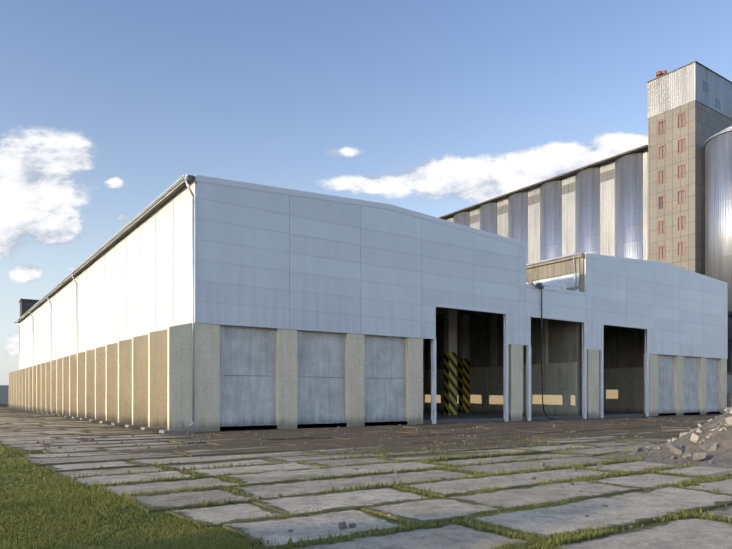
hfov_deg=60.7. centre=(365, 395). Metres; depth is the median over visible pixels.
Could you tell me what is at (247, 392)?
grey hall wall panels
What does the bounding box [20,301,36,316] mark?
rooftop structure
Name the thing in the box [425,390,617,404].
sun patches
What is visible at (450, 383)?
hazard striped columns
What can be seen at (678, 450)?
concrete rubble chunks
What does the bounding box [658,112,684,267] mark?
red window frames
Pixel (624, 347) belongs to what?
old concrete walls
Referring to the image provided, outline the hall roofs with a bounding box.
[17,175,583,322]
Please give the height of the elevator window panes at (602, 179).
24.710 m
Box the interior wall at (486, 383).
[225,307,643,415]
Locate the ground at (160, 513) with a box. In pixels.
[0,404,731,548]
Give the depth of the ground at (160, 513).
10.46 m
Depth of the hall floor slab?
50.41 m
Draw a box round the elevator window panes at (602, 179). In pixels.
[470,113,684,268]
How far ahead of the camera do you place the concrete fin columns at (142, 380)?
40.99 m
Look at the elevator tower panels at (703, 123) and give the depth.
80.76 m
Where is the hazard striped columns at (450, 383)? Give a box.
[444,352,469,414]
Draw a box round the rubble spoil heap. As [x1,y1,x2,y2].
[609,405,731,468]
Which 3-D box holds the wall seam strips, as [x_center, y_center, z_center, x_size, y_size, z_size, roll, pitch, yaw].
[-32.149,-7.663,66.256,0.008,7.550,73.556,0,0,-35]
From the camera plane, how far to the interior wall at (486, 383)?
60.54 m
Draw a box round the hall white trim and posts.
[17,174,727,423]
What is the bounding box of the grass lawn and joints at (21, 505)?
[0,425,731,548]
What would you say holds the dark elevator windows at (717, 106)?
attached to the cladding at (677, 88)
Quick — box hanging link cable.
[541,289,556,419]
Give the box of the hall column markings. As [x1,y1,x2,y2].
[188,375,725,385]
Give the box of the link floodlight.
[536,282,543,288]
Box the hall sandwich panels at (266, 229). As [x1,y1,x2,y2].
[19,177,726,369]
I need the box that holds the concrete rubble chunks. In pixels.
[628,407,731,463]
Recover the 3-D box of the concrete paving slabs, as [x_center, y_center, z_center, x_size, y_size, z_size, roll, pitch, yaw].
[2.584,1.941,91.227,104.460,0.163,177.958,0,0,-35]
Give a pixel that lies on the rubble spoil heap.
(721, 456)
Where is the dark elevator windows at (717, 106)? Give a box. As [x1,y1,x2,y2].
[659,81,719,208]
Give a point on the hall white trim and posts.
(237, 184)
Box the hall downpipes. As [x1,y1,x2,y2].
[14,174,580,427]
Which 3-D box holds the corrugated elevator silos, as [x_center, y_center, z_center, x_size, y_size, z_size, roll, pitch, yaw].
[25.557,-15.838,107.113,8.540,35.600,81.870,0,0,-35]
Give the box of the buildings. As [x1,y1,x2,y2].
[0,385,8,403]
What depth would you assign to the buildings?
139.27 m
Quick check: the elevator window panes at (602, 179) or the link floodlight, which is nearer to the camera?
the link floodlight
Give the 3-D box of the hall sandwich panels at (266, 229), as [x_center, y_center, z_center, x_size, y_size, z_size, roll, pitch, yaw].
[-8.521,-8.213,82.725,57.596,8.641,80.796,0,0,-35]
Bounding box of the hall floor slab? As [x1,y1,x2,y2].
[221,411,720,430]
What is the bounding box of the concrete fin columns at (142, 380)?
[9,322,726,431]
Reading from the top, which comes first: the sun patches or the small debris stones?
the sun patches
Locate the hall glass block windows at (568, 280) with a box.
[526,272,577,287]
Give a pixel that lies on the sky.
(435, 108)
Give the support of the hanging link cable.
attached to the hall white trim and posts
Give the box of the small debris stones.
[27,415,718,531]
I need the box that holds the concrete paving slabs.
[0,407,731,548]
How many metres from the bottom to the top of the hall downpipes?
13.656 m
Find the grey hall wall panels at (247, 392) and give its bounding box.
[6,325,719,433]
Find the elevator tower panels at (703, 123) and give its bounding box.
[648,101,731,274]
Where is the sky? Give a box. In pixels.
[0,0,731,384]
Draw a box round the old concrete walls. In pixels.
[425,253,644,415]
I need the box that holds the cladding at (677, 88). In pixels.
[445,62,731,407]
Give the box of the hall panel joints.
[198,198,720,351]
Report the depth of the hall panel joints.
42.87 m
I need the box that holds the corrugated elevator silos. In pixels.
[444,125,731,315]
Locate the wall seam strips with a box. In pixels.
[21,197,173,368]

